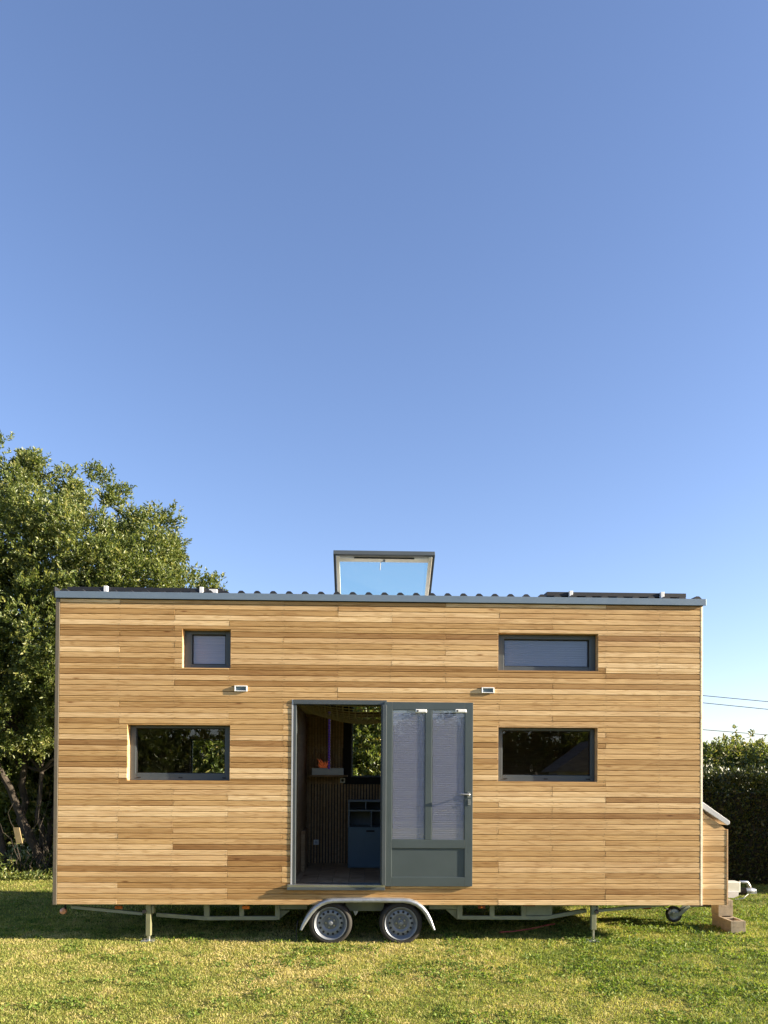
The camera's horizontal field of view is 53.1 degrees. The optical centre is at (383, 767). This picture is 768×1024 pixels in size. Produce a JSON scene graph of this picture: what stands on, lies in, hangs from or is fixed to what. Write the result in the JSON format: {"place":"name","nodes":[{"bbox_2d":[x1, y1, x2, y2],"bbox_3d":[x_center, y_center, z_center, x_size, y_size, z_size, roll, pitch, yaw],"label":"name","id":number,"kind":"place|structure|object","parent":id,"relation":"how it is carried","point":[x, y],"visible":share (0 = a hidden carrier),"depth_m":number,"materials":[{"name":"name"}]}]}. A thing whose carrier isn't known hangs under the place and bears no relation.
{"place":"outdoors","nodes":[
{"label":"outdoors","id":0,"kind":"place"},
{"bbox_2d":[312,747,342,774],"bbox_3d":[-0.778,-0.080,10.673,0.427,0.378,0.240,0,-1,-2],"label":"shelf","id":1,"kind":"object","parent":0,"point":[327,771],"visible":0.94,"depth_m":10.55,"materials":[{"name":"white wood"}]},
{"bbox_2d":[318,759,327,767],"bbox_3d":[-0.839,-0.053,10.651,0.167,0.126,0.107,0,-1,-2],"label":"ornament","id":2,"kind":"object","parent":1,"relation":"in","point":[322,764],"visible":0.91,"depth_m":10.62,"materials":[{"name":"orange ceramic"}]},
{"bbox_2d":[0,833,767,1023],"bbox_3d":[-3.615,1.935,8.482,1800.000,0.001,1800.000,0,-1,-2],"label":"ground","id":3,"kind":"structure","parent":0,"point":[146,1018],"depth_m":7.32,"materials":[{"name":"plant"}]},
{"bbox_2d":[0,849,52,880],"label":"undergrowth","id":4,"kind":"object","parent":3,"relation":"on","point":[38,874],"visible":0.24,"depth_m":13.98,"materials":[{"name":"green plant"}]},
{"bbox_2d":[0,668,53,861],"bbox_3d":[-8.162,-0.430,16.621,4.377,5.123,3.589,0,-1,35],"label":"dark shrub","id":5,"kind":"object","parent":3,"relation":"on","point":[5,809],"visible":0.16,"depth_m":15.55,"materials":[{"name":"green plant"}]},
{"bbox_2d":[0,431,227,873],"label":"broadleaf tree","id":6,"kind":"object","parent":3,"relation":"on","point":[112,553],"visible":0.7,"depth_m":12.90,"materials":[{"name":"green plant"}]},
{"bbox_2d":[13,828,22,842],"bbox_3d":[-6.554,1.222,13.767,0.169,0.280,0.025,0,-1,-2],"label":"wooden board","id":7,"kind":"object","parent":6,"relation":"attached to","point":[17,834],"visible":1,"depth_m":13.75,"materials":[{"name":"beige wood"}]},
{"bbox_2d":[193,741,223,772],"bbox_3d":[-3.196,-0.026,14.923,4.027,4.294,2.871,1,-1,-19],"label":"tall shrub","id":8,"kind":"object","parent":3,"relation":"on","point":[209,758],"visible":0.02,"depth_m":14.27,"materials":[{"name":"green plant"}]},
{"bbox_2d":[353,707,380,775],"bbox_3d":[-0.200,-0.080,16.590,3.158,4.489,4.377,1,-1,-32],"label":"tall shrub","id":9,"kind":"object","parent":3,"relation":"on","point":[366,747],"visible":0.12,"depth_m":15.59,"materials":[{"name":"green plant"}]},
{"bbox_2d":[52,550,756,942],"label":"tiny house","id":10,"kind":"structure","parent":3,"relation":"on","point":[542,754],"depth_m":8.62,"materials":[{"name":"brown wood"}]},
{"bbox_2d":[126,724,230,780],"bbox_3d":[-2.284,-0.160,8.627,1.149,0.636,0.162,0,-1,-2],"label":"window","id":11,"kind":"structure","parent":10,"relation":"in","point":[132,734],"depth_m":8.64,"materials":[{"name":"metal"}]},
{"bbox_2d":[182,629,231,667],"bbox_3d":[-1.979,-1.320,8.649,0.551,0.450,0.162,0,-1,-2],"label":"window","id":12,"kind":"structure","parent":10,"relation":"in","point":[202,648],"depth_m":8.68,"materials":[{"name":"metal"}]},
{"bbox_2d":[191,739,223,772],"bbox_3d":[-2.467,-0.127,10.919,0.541,0.541,0.060,0,-1,-2],"label":"rear window","id":13,"kind":"structure","parent":10,"relation":"in","point":[192,740],"depth_m":10.89,"materials":[{"name":"metal"}]},
{"bbox_2d":[328,706,330,768],"bbox_3d":[-0.748,-0.400,10.488,0.031,0.860,0.031,1,-1,-24],"label":"bead string","id":14,"kind":"object","parent":10,"relation":"hanging from","point":[329,720],"visible":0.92,"depth_m":10.47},
{"bbox_2d":[348,799,379,867],"bbox_3d":[-0.201,0.902,10.545,0.577,0.903,0.524,0,-1,-2],"label":"storage cabinet","id":15,"kind":"object","parent":10,"relation":"on","point":[363,833],"visible":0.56,"depth_m":10.29,"materials":[{"name":"blue paint"}]},
{"bbox_2d":[351,707,380,776],"bbox_3d":[-0.159,-0.371,10.983,0.615,1.031,0.060,0,-1,-2],"label":"rear window","id":16,"kind":"structure","parent":10,"relation":"in","point":[352,707],"depth_m":10.94,"materials":[{"name":"metal"}]},
{"bbox_2d":[384,702,472,886],"bbox_3d":[0.496,0.302,8.571,0.994,2.056,0.105,0,-1,-2],"label":"door","id":17,"kind":"structure","parent":10,"relation":"in","point":[429,754],"depth_m":8.59,"materials":[{"name":"grey metal"}]},
{"bbox_2d":[497,726,597,781],"bbox_3d":[1.842,-0.140,8.737,1.141,0.630,0.162,0,-1,-2],"label":"window","id":18,"kind":"structure","parent":10,"relation":"in","point":[592,777],"depth_m":8.75,"materials":[{"name":"metal"}]},
{"bbox_2d":[497,632,598,671],"bbox_3d":[1.850,-1.297,8.751,1.152,0.440,0.162,0,-1,-2],"label":"window","id":19,"kind":"structure","parent":10,"relation":"in","point":[518,651],"depth_m":8.80,"materials":[{"name":"metal"}]},
{"bbox_2d":[499,923,554,932],"bbox_3d":[1.738,1.927,9.189,0.930,0.014,0.072,1,-1,-35],"label":"garden hose","id":20,"kind":"object","parent":3,"relation":"on","point":[526,929],"visible":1,"depth_m":9.11,"materials":[{"name":"black rubber"}]},
{"bbox_2d":[712,914,745,933],"bbox_3d":[4.221,1.927,9.422,0.180,0.175,0.500,0,-1,-2],"label":"concrete block","id":21,"kind":"object","parent":3,"relation":"on","point":[732,924],"depth_m":9.28,"materials":[{"name":"beige concrete"}]},
{"bbox_2d":[711,899,732,915],"bbox_3d":[4.217,1.743,9.595,0.180,0.195,0.200,0,-1,-2],"label":"concrete block","id":22,"kind":"object","parent":21,"relation":"on","point":[722,910],"depth_m":9.50,"materials":[{"name":"beige concrete"}]},
{"bbox_2d":[703,724,767,791],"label":"hedge bush","id":23,"kind":"object","parent":3,"relation":"on","point":[709,752],"visible":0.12,"depth_m":16.52,"materials":[{"name":"green plant"}]},
{"bbox_2d":[703,735,767,791],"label":"hedge bush","id":24,"kind":"object","parent":3,"relation":"on","point":[735,748],"visible":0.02,"depth_m":16.41,"materials":[{"name":"green plant"}]},
{"bbox_2d":[703,762,767,883],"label":"garden hedge","id":25,"kind":"object","parent":3,"relation":"on","point":[745,812],"visible":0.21,"depth_m":13.55,"materials":[{"name":"green plant"}]},
{"bbox_2d":[704,729,767,792],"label":"hedge bush","id":26,"kind":"object","parent":3,"relation":"on","point":[760,759],"visible":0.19,"depth_m":16.14,"materials":[{"name":"green plant"}]},
{"bbox_2d":[0,0,767,763],"label":"sky","id":27,"kind":"structure","parent":0,"point":[481,286],"materials":[{"name":"blue"}]},
{"bbox_2d":[703,729,766,734],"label":"overhead wire","id":28,"kind":"object","parent":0,"point":[734,732],"visible":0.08,"depth_m":34.04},
{"bbox_2d":[703,695,767,701],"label":"overhead wire","id":29,"kind":"object","parent":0,"point":[735,698],"visible":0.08,"depth_m":34.05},
{"bbox_2d":[706,703,767,709],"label":"overhead wire","id":30,"kind":"object","parent":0,"point":[736,706],"visible":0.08,"depth_m":34.05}
]}

